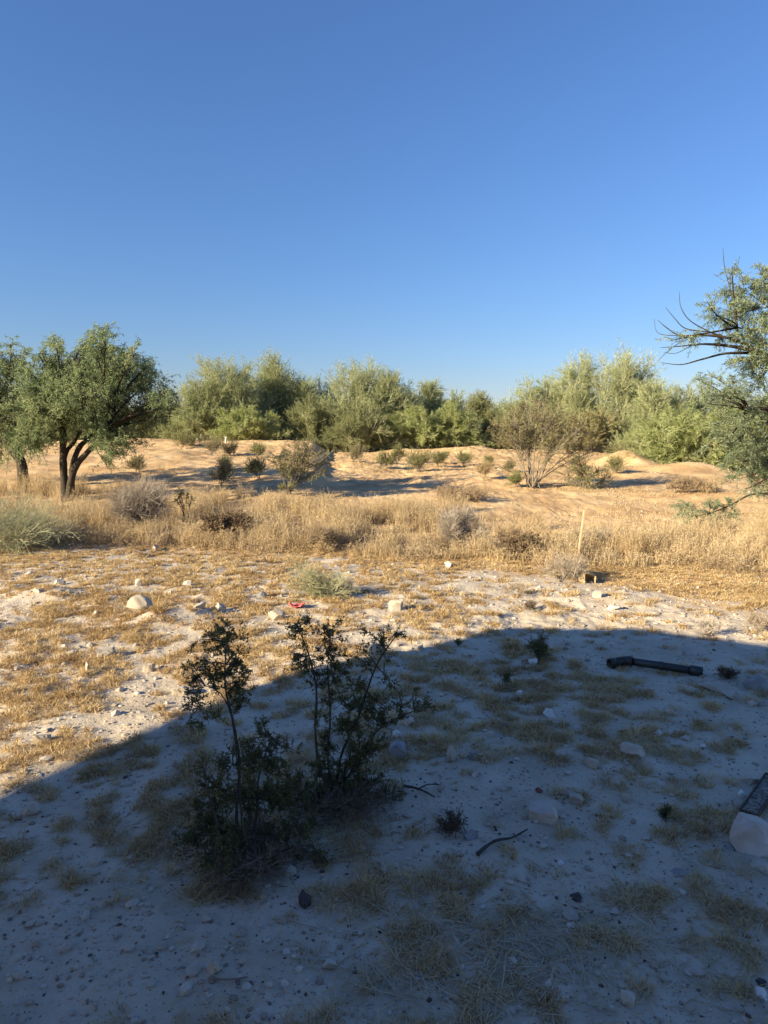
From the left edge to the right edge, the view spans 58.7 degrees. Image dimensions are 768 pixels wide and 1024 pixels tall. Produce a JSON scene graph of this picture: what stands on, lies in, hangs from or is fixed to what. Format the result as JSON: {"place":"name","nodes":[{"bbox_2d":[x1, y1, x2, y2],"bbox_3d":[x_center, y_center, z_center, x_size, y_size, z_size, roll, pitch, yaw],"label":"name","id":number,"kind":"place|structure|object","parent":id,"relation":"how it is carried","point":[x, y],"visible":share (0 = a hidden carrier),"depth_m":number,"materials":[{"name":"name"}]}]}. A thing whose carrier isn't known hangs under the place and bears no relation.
{"place":"outdoors","nodes":[
{"label":"outdoors","id":0,"kind":"place"},
{"bbox_2d":[0,438,766,533],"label":"sparse dry grass","id":1,"kind":"structure","parent":0,"point":[614,491],"depth_m":18.49,"materials":[{"name":"plant"}]},
{"bbox_2d":[0,437,767,1023],"bbox_3d":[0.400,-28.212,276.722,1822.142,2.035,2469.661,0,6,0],"label":"ground","id":2,"kind":"structure","parent":0,"point":[524,497],"depth_m":3.22,"materials":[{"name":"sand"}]},
{"bbox_2d":[0,334,52,487],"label":"mesquite tree","id":3,"kind":"object","parent":2,"relation":"on","point":[7,365],"visible":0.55,"depth_m":17.47,"materials":[{"name":"green plant"}]},
{"bbox_2d":[22,801,41,815],"bbox_3d":[-1.542,1.305,2.993,0.079,0.073,0.064,-3,7,-30],"label":"stone","id":4,"kind":"object","parent":2,"relation":"on","point":[32,807],"visible":0.9,"depth_m":2.98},
{"bbox_2d":[33,734,50,743],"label":"stone","id":5,"kind":"object","parent":2,"relation":"on","point":[42,737],"visible":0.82,"depth_m":3.66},
{"bbox_2d":[0,484,100,557],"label":"broom bush","id":6,"kind":"object","parent":2,"relation":"on","point":[19,534],"visible":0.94,"depth_m":10.62,"materials":[{"name":"plant"}]},
{"bbox_2d":[11,409,114,440],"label":"desert tree","id":7,"kind":"object","parent":2,"relation":"on","point":[85,436],"visible":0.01,"depth_m":39.35,"materials":[{"name":"green plant"}]},
{"bbox_2d":[0,321,186,501],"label":"mesquite tree","id":8,"kind":"object","parent":2,"relation":"on","point":[54,398],"visible":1,"depth_m":15.56,"materials":[{"name":"green plant"}]},
{"bbox_2d":[96,646,114,657],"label":"stone","id":9,"kind":"object","parent":2,"relation":"on","point":[103,651],"visible":0.71,"depth_m":5.06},
{"bbox_2d":[122,451,146,471],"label":"desert shrub","id":10,"kind":"object","parent":2,"relation":"on","point":[137,462],"visible":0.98,"depth_m":21.39,"materials":[{"name":"green plant"}]},
{"bbox_2d":[97,471,175,531],"bbox_3d":[-4.447,-0.134,12.394,1.535,1.270,1.271,0,6,0],"label":"dead bush","id":11,"kind":"object","parent":2,"relation":"on","point":[135,503],"visible":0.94,"depth_m":12.22,"materials":[{"name":"plant"}]},
{"bbox_2d":[126,594,152,612],"bbox_3d":[-2.198,0.846,6.161,0.209,0.189,0.165,3,7,24],"label":"stone","id":12,"kind":"object","parent":2,"relation":"on","point":[136,602],"visible":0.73,"depth_m":6.12,"materials":[{"name":"stone"}]},
{"bbox_2d":[134,403,194,439],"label":"desert tree","id":13,"kind":"object","parent":2,"relation":"on","point":[160,429],"visible":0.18,"depth_m":37.45,"materials":[{"name":"green plant"}]},
{"bbox_2d":[171,686,188,694],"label":"stone","id":14,"kind":"object","parent":2,"relation":"on","point":[174,691],"visible":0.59,"depth_m":4.35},
{"bbox_2d":[170,429,196,448],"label":"desert shrub","id":15,"kind":"object","parent":2,"relation":"on","point":[183,439],"visible":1,"depth_m":30.22,"materials":[{"name":"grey plant"}]},
{"bbox_2d":[171,485,197,525],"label":"creosote sapling","id":16,"kind":"object","parent":2,"relation":"on","point":[181,493],"visible":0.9,"depth_m":12.52,"materials":[{"name":"green plant"}]},
{"bbox_2d":[153,374,232,440],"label":"palo verde tree","id":17,"kind":"object","parent":2,"relation":"on","point":[205,413],"visible":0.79,"depth_m":36.18,"materials":[{"name":"green plant"}]},
{"bbox_2d":[205,960,220,975],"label":"stone","id":18,"kind":"object","parent":2,"relation":"on","point":[213,967],"visible":0.99,"depth_m":2.05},
{"bbox_2d":[201,434,226,455],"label":"desert shrub","id":19,"kind":"object","parent":2,"relation":"on","point":[216,443],"visible":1,"depth_m":26.55,"materials":[{"name":"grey plant"}]},
{"bbox_2d":[206,456,240,485],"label":"desert shrub","id":20,"kind":"object","parent":2,"relation":"on","point":[223,472],"visible":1,"depth_m":18.52,"materials":[{"name":"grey plant"}]},
{"bbox_2d":[198,509,252,539],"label":"dead plant","id":21,"kind":"object","parent":2,"relation":"on","point":[236,518],"visible":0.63,"depth_m":11.41,"materials":[{"name":"brown plant"}]},
{"bbox_2d":[218,437,239,455],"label":"desert shrub","id":22,"kind":"object","parent":2,"relation":"on","point":[231,448],"visible":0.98,"depth_m":27.08,"materials":[{"name":"brown plant"}]},
{"bbox_2d":[173,351,296,440],"bbox_3d":[-8.420,-6.071,37.524,7.858,5.362,4.644,0,6,0],"label":"palo verde tree","id":23,"kind":"object","parent":2,"relation":"on","point":[237,394],"visible":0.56,"depth_m":36.96,"materials":[{"name":"green plant"}]},
{"bbox_2d":[203,404,292,440],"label":"palo verde tree","id":24,"kind":"object","parent":2,"relation":"on","point":[244,424],"visible":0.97,"depth_m":34.59,"materials":[{"name":"green plant"}]},
{"bbox_2d":[186,813,316,905],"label":"dead twigs","id":25,"kind":"object","parent":2,"relation":"on","point":[253,876],"visible":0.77,"depth_m":2.50,"materials":[{"name":"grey plant"}]},
{"bbox_2d":[168,616,337,889],"bbox_3d":[-0.528,0.902,2.599,0.579,1.046,0.459,-4,7,-33],"label":"creosote bush","id":26,"kind":"object","parent":2,"relation":"on","point":[214,830],"visible":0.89,"depth_m":2.62,"materials":[{"name":"green plant"}]},
{"bbox_2d":[241,453,270,481],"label":"desert shrub","id":27,"kind":"object","parent":2,"relation":"on","point":[252,466],"visible":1,"depth_m":19.61,"materials":[{"name":"green plant"}]},
{"bbox_2d":[245,440,271,456],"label":"desert shrub","id":28,"kind":"object","parent":2,"relation":"on","point":[259,449],"visible":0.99,"depth_m":26.22,"materials":[{"name":"green plant"}]},
{"bbox_2d":[248,346,298,440],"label":"palo verde tree","id":29,"kind":"object","parent":2,"relation":"on","point":[273,376],"visible":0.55,"depth_m":39.05,"materials":[{"name":"green plant"}]},
{"bbox_2d":[268,608,284,620],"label":"stone","id":30,"kind":"object","parent":2,"relation":"on","point":[276,614],"visible":0.86,"depth_m":6.05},
{"bbox_2d":[268,432,333,493],"bbox_3d":[-1.996,-1.204,16.750,1.688,1.550,1.154,-2,6,-15],"label":"creosote bush","id":31,"kind":"object","parent":2,"relation":"on","point":[286,475],"visible":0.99,"depth_m":16.63,"materials":[{"name":"green plant"}]},
{"bbox_2d":[274,371,329,439],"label":"palo verde tree","id":32,"kind":"object","parent":2,"relation":"on","point":[303,388],"visible":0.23,"depth_m":39.07,"materials":[{"name":"green plant"}]},
{"bbox_2d":[298,889,311,908],"bbox_3d":[-0.274,1.353,2.374,0.041,0.077,0.046,-6,8,-42],"label":"stone","id":33,"kind":"object","parent":2,"relation":"on","point":[304,898],"visible":0.93,"depth_m":2.36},
{"bbox_2d":[2,388,618,452],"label":"thicket","id":34,"kind":"object","parent":2,"relation":"on","point":[497,403],"visible":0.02,"depth_m":44.33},
{"bbox_2d":[270,391,354,442],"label":"desert tree","id":35,"kind":"object","parent":2,"relation":"on","point":[311,411],"visible":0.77,"depth_m":35.42,"materials":[{"name":"green plant"}]},
{"bbox_2d":[291,520,344,550],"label":"dead bush","id":36,"kind":"object","parent":2,"relation":"on","point":[319,534],"visible":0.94,"depth_m":10.44,"materials":[{"name":"plant"}]},
{"bbox_2d":[276,555,360,601],"bbox_3d":[-0.668,0.724,6.955,0.914,0.631,0.647,0,6,0],"label":"broom bush","id":37,"kind":"object","parent":2,"relation":"on","point":[320,587],"visible":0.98,"depth_m":6.90,"materials":[{"name":"plant"}]},
{"bbox_2d":[295,374,349,451],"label":"palo verde tree","id":38,"kind":"object","parent":2,"relation":"on","point":[322,395],"visible":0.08,"depth_m":41.33,"materials":[{"name":"green plant"}]},
{"bbox_2d":[322,958,337,968],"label":"stone","id":39,"kind":"object","parent":2,"relation":"on","point":[330,962],"visible":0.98,"depth_m":2.09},
{"bbox_2d":[295,353,406,450],"bbox_3d":[-1.252,-5.854,37.486,7.767,5.813,5.002,0,6,0],"label":"palo verde tree","id":40,"kind":"object","parent":2,"relation":"on","point":[359,387],"visible":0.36,"depth_m":36.91,"materials":[{"name":"green plant"}]},
{"bbox_2d":[298,766,405,835],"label":"dead twigs","id":41,"kind":"object","parent":2,"relation":"on","point":[346,800],"visible":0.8,"depth_m":2.92,"materials":[{"name":"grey plant"}]},
{"bbox_2d":[297,396,408,451],"bbox_3d":[-1.577,-4.383,34.987,5.647,3.218,3.874,-2,6,-19],"label":"desert tree","id":42,"kind":"object","parent":2,"relation":"on","point":[362,422],"visible":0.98,"depth_m":34.80,"materials":[{"name":"green plant"}]},
{"bbox_2d":[342,441,367,461],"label":"desert shrub","id":43,"kind":"object","parent":2,"relation":"on","point":[356,452],"visible":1,"depth_m":26.32,"materials":[{"name":"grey plant"}]},
{"bbox_2d":[267,612,444,817],"bbox_3d":[-0.135,0.907,3.053,0.768,0.978,0.452,-3,7,-24],"label":"creosote bush","id":44,"kind":"object","parent":2,"relation":"on","point":[352,763],"visible":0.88,"depth_m":3.05,"materials":[{"name":"green plant"}]},
{"bbox_2d":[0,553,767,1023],"bbox_3d":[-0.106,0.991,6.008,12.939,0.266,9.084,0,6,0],"label":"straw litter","id":45,"kind":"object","parent":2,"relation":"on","point":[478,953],"visible":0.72,"depth_m":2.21,"materials":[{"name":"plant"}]},
{"bbox_2d":[374,449,398,468],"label":"desert shrub","id":46,"kind":"object","parent":2,"relation":"on","point":[385,459],"visible":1,"depth_m":25.27,"materials":[{"name":"green plant"}]},
{"bbox_2d":[388,599,402,610],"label":"stone","id":47,"kind":"object","parent":2,"relation":"on","point":[395,604],"visible":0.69,"depth_m":6.31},
{"bbox_2d":[389,740,405,759],"bbox_3d":[0.068,1.236,3.506,0.091,0.113,0.087,0,6,0],"label":"stone","id":48,"kind":"object","parent":2,"relation":"on","point":[397,748],"visible":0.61,"depth_m":3.47,"materials":[{"name":"stone"}]},
{"bbox_2d":[388,444,406,462],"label":"desert shrub","id":49,"kind":"object","parent":2,"relation":"on","point":[397,450],"visible":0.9,"depth_m":27.09,"materials":[{"name":"green plant"}]},
{"bbox_2d":[369,366,430,449],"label":"palo verde tree","id":50,"kind":"object","parent":2,"relation":"on","point":[395,379],"visible":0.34,"depth_m":37.13,"materials":[{"name":"green plant"}]},
{"bbox_2d":[370,402,461,449],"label":"palo verde tree","id":51,"kind":"object","parent":2,"relation":"on","point":[419,425],"visible":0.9,"depth_m":35.41,"materials":[{"name":"green plant"}]},
{"bbox_2d":[403,446,438,471],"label":"desert shrub","id":52,"kind":"object","parent":2,"relation":"on","point":[415,462],"visible":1,"depth_m":24.45,"materials":[{"name":"green plant"}]},
{"bbox_2d":[407,375,461,448],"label":"palo verde tree","id":53,"kind":"object","parent":2,"relation":"on","point":[431,394],"visible":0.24,"depth_m":40.30,"materials":[{"name":"green plant"}]},
{"bbox_2d":[431,451,449,466],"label":"desert shrub","id":54,"kind":"object","parent":2,"relation":"on","point":[439,459],"visible":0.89,"depth_m":26.19,"materials":[{"name":"green plant"}]},
{"bbox_2d":[435,386,466,446],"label":"palo verde tree","id":55,"kind":"object","parent":2,"relation":"on","point":[459,397],"visible":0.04,"depth_m":42.51,"materials":[{"name":"green plant"}]},
{"bbox_2d":[435,808,467,837],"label":"dead sprig","id":56,"kind":"object","parent":2,"relation":"on","point":[454,821],"visible":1,"depth_m":2.78,"materials":[{"name":"brown plant"}]},
{"bbox_2d":[447,745,456,761],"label":"stone","id":57,"kind":"object","parent":2,"relation":"on","point":[451,754],"visible":0.96,"depth_m":3.42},
{"bbox_2d":[411,398,498,447],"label":"palo verde tree","id":58,"kind":"object","parent":2,"relation":"on","point":[469,435],"visible":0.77,"depth_m":35.87,"materials":[{"name":"green plant"}]},
{"bbox_2d":[428,500,493,551],"bbox_3d":[1.142,0.190,10.772,0.975,0.837,0.962,-3,7,-25],"label":"dead bush","id":59,"kind":"object","parent":2,"relation":"on","point":[453,524],"visible":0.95,"depth_m":10.60,"materials":[{"name":"plant"}]},
{"bbox_2d":[434,482,492,502],"bbox_3d":[1.935,-0.468,16.711,1.507,0.612,1.802,0,6,0],"label":"dry weed patch","id":60,"kind":"object","parent":2,"relation":"on","point":[468,491],"visible":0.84,"depth_m":16.31,"materials":[{"name":"plant"}]},
{"bbox_2d":[452,448,474,466],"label":"desert shrub","id":61,"kind":"object","parent":2,"relation":"on","point":[463,457],"visible":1,"depth_m":26.68,"materials":[{"name":"green plant"}]},
{"bbox_2d":[464,830,477,840],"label":"stone","id":62,"kind":"object","parent":2,"relation":"on","point":[470,835],"visible":0.99,"depth_m":2.75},
{"bbox_2d":[456,388,503,446],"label":"desert tree","id":63,"kind":"object","parent":2,"relation":"on","point":[478,404],"visible":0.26,"depth_m":38.22,"materials":[{"name":"green plant"}]},
{"bbox_2d":[472,459,495,480],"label":"dry tuft","id":64,"kind":"object","parent":2,"relation":"on","point":[485,468],"visible":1,"depth_m":20.80,"materials":[{"name":"beige plant"}]},
{"bbox_2d":[469,406,506,448],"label":"desert tree","id":65,"kind":"object","parent":2,"relation":"on","point":[489,412],"visible":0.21,"depth_m":37.55,"materials":[{"name":"green plant"}]},
{"bbox_2d":[476,828,527,855],"bbox_3d":[0.469,1.312,2.724,0.273,0.024,0.028,-4,7,-34],"label":"dead stick","id":66,"kind":"object","parent":2,"relation":"on","point":[482,849],"visible":1,"depth_m":2.71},
{"bbox_2d":[498,458,518,471],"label":"desert shrub","id":67,"kind":"object","parent":2,"relation":"on","point":[508,465],"visible":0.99,"depth_m":23.06,"materials":[{"name":"grey plant"}]},
{"bbox_2d":[504,470,524,487],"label":"desert shrub","id":68,"kind":"object","parent":2,"relation":"on","point":[515,478],"visible":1,"depth_m":18.75,"materials":[{"name":"green plant"}]},
{"bbox_2d":[501,580,529,595],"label":"dead sprig","id":69,"kind":"object","parent":2,"relation":"on","point":[521,586],"visible":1,"depth_m":7.01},
{"bbox_2d":[493,524,541,558],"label":"dead plant","id":70,"kind":"object","parent":2,"relation":"on","point":[510,540],"visible":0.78,"depth_m":9.62,"materials":[{"name":"brown plant"}]},
{"bbox_2d":[481,397,556,449],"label":"desert tree","id":71,"kind":"object","parent":2,"relation":"on","point":[523,408],"visible":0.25,"depth_m":36.45,"materials":[{"name":"green plant"}]},
{"bbox_2d":[523,629,552,660],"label":"seedling","id":72,"kind":"object","parent":2,"relation":"on","point":[540,648],"visible":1,"depth_m":4.95,"materials":[{"name":"green plant"}]},
{"bbox_2d":[508,371,577,449],"bbox_3d":[9.044,-5.397,38.673,6.211,5.351,4.081,-3,7,-25],"label":"palo verde tree","id":73,"kind":"object","parent":2,"relation":"on","point":[538,390],"visible":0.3,"depth_m":38.21,"materials":[{"name":"green plant"}]},
{"bbox_2d":[528,800,557,824],"bbox_3d":[0.677,1.285,2.907,0.124,0.092,0.101,2,6,16],"label":"stone","id":74,"kind":"object","parent":2,"relation":"on","point":[543,811],"visible":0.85,"depth_m":2.88,"materials":[{"name":"stone"}]},
{"bbox_2d":[486,391,611,487],"bbox_3d":[4.571,-2.022,18.762,3.674,2.720,1.961,0,6,0],"label":"creosote bush","id":75,"kind":"object","parent":2,"relation":"on","point":[529,437],"visible":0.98,"depth_m":18.66,"materials":[{"name":"brown plant"}]},
{"bbox_2d":[533,551,593,585],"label":"dead bush","id":76,"kind":"object","parent":2,"relation":"on","point":[573,568],"visible":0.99,"depth_m":7.78,"materials":[{"name":"plant"}]},
{"bbox_2d":[569,792,583,804],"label":"stone","id":77,"kind":"object","parent":2,"relation":"on","point":[576,798],"visible":0.92,"depth_m":3.01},
{"bbox_2d":[539,347,619,451],"bbox_3d":[10.881,-5.951,37.609,5.334,6.226,3.791,0,6,0],"label":"palo verde tree","id":78,"kind":"object","parent":2,"relation":"on","point":[574,399],"visible":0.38,"depth_m":37.10,"materials":[{"name":"green plant"}]},
{"bbox_2d":[577,510,585,562],"bbox_3d":[2.568,0.399,8.941,0.022,0.864,0.051,6,6,-1],"label":"survey stake","id":79,"kind":"object","parent":2,"relation":"on","point":[581,530],"visible":0.8,"depth_m":8.91,"materials":[{"name":"brown wood"}]},
{"bbox_2d":[553,446,617,490],"bbox_3d":[5.642,-1.191,18.859,1.946,1.338,1.158,0,6,0],"label":"creosote bush","id":80,"kind":"object","parent":2,"relation":"on","point":[580,476],"visible":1,"depth_m":18.79,"materials":[{"name":"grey plant"}]},
{"bbox_2d":[578,572,595,582],"bbox_3d":[2.286,0.750,7.703,0.161,0.136,0.136,4,-2,-22],"label":"broken block","id":81,"kind":"object","parent":2,"relation":"on","point":[591,577],"depth_m":7.69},
{"bbox_2d":[538,407,637,452],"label":"desert tree","id":82,"kind":"object","parent":2,"relation":"on","point":[597,424],"visible":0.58,"depth_m":34.34,"materials":[{"name":"green plant"}]},
{"bbox_2d":[566,523,615,549],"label":"dry grass","id":83,"kind":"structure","parent":2,"relation":"on","point":[599,535],"depth_m":10.41,"materials":[{"name":"plant"}]},
{"bbox_2d":[584,757,599,769],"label":"stone","id":84,"kind":"object","parent":2,"relation":"on","point":[592,763],"visible":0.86,"depth_m":3.33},
{"bbox_2d":[603,452,632,473],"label":"desert shrub","id":85,"kind":"object","parent":2,"relation":"on","point":[617,465],"visible":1,"depth_m":22.77,"materials":[{"name":"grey plant"}]},
{"bbox_2d":[579,337,668,450],"bbox_3d":[12.870,-5.861,36.508,6.143,6.770,4.312,-3,7,-23],"label":"palo verde tree","id":86,"kind":"object","parent":2,"relation":"on","point":[621,392],"visible":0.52,"depth_m":36.15,"materials":[{"name":"green plant"}]},
{"bbox_2d":[620,989,635,1008],"bbox_3d":[0.702,1.403,1.963,0.045,0.048,0.038,2,6,15],"label":"stone","id":87,"kind":"object","parent":2,"relation":"on","point":[627,998],"visible":0.97,"depth_m":1.95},
{"bbox_2d":[620,742,644,757],"bbox_3d":[1.248,1.206,3.432,0.100,0.089,0.107,-3,7,-23],"label":"stone","id":88,"kind":"object","parent":2,"relation":"on","point":[635,750],"visible":0.84,"depth_m":3.41,"materials":[{"name":"stone"}]},
{"bbox_2d":[603,376,700,454],"bbox_3d":[13.241,-4.182,32.814,5.152,4.784,3.514,3,7,24],"label":"palo verde tree","id":89,"kind":"object","parent":2,"relation":"on","point":[656,401],"visible":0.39,"depth_m":32.30,"materials":[{"name":"green plant"}]},
{"bbox_2d":[606,656,702,675],"bbox_3d":[1.876,1.069,4.748,0.627,0.090,0.128,2,6,19],"label":"pipe","id":90,"kind":"object","parent":2,"relation":"on","point":[691,670],"visible":1,"depth_m":4.73,"materials":[{"name":"black plastic"}]},
{"bbox_2d":[656,801,673,822],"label":"seedling","id":91,"kind":"object","parent":2,"relation":"on","point":[664,811],"visible":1,"depth_m":2.86,"materials":[{"name":"green plant"}]},
{"bbox_2d":[618,402,750,470],"bbox_3d":[11.944,-2.900,27.227,5.516,3.399,3.237,0,6,0],"label":"palo verde tree","id":92,"kind":"object","parent":2,"relation":"on","point":[671,440],"visible":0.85,"depth_m":26.88,"materials":[{"name":"green plant"}]},
{"bbox_2d":[667,378,720,420],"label":"palo verde tree","id":93,"kind":"object","parent":2,"relation":"on","point":[699,406],"visible":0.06,"depth_m":39.32,"materials":[{"name":"green plant"}]},
{"bbox_2d":[695,609,725,637],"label":"dead sprig","id":94,"kind":"object","parent":2,"relation":"on","point":[712,626],"visible":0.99,"depth_m":5.57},
{"bbox_2d":[654,254,767,531],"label":"mesquite tree","id":95,"kind":"object","parent":2,"relation":"on","point":[758,353],"visible":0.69,"depth_m":12.17,"materials":[{"name":"green plant"}]},
{"bbox_2d":[656,473,767,497],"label":"dry weed patch","id":96,"kind":"object","parent":2,"relation":"on","point":[685,484],"visible":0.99,"depth_m":17.18,"materials":[{"name":"plant"}]},
{"bbox_2d":[701,681,738,698],"bbox_3d":[2.158,1.137,4.345,0.152,0.082,0.235,-3,7,-26],"label":"stone","id":97,"kind":"object","parent":2,"relation":"on","point":[724,689],"visible":0.91,"depth_m":4.31,"materials":[{"name":"stone"}]},
{"bbox_2d":[687,393,767,471],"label":"palo verde tree","id":98,"kind":"object","parent":2,"relation":"on","point":[714,416],"visible":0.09,"depth_m":27.95,"materials":[{"name":"green plant"}]},
{"bbox_2d":[715,664,740,678],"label":"dead sprig","id":99,"kind":"object","parent":2,"relation":"on","point":[728,673],"visible":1,"depth_m":4.56,"materials":[{"name":"brown plant"}]},
{"bbox_2d":[729,812,767,857],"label":"stone","id":100,"kind":"object","parent":2,"relation":"on","point":[748,833],"visible":0.88,"depth_m":2.66,"materials":[{"name":"stone"}]},
{"bbox_2d":[739,772,767,816],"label":"mottled board","id":101,"kind":"object","parent":2,"relation":"on","point":[756,799],"visible":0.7,"depth_m":2.99,"materials":[{"name":"metal"}]},
{"bbox_2d":[741,676,767,692],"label":"stone","id":102,"kind":"object","parent":2,"relation":"on","point":[757,682],"visible":0.78,"depth_m":4.38,"materials":[{"name":"stone"}]},
{"bbox_2d":[744,611,767,632],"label":"dead sprig","id":103,"kind":"object","parent":2,"relation":"on","point":[755,617],"visible":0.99,"depth_m":5.72,"materials":[{"name":"plant"}]},
{"bbox_2d":[750,857,767,871],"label":"stone","id":104,"kind":"object","parent":2,"relation":"on","point":[758,863],"visible":0.96,"depth_m":2.57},
{"bbox_2d":[754,985,767,1000],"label":"stone","id":105,"kind":"object","parent":2,"relation":"on","point":[761,992],"visible":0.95,"depth_m":1.99,"materials":[{"name":"white stone"}]},
{"bbox_2d":[0,533,767,1023],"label":"short dry grass","id":106,"kind":"structure","parent":0,"point":[258,609],"depth_m":4.16,"materials":[{"name":"plant"}]},
{"bbox_2d":[0,465,767,577],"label":"tall dry grass","id":107,"kind":"structure","parent":0,"point":[752,538],"depth_m":11.22,"materials":[{"name":"plant"}]},
{"bbox_2d":[0,0,767,440],"label":"sky","id":108,"kind":"structure","parent":0,"point":[473,194],"materials":[{"name":"blue"}]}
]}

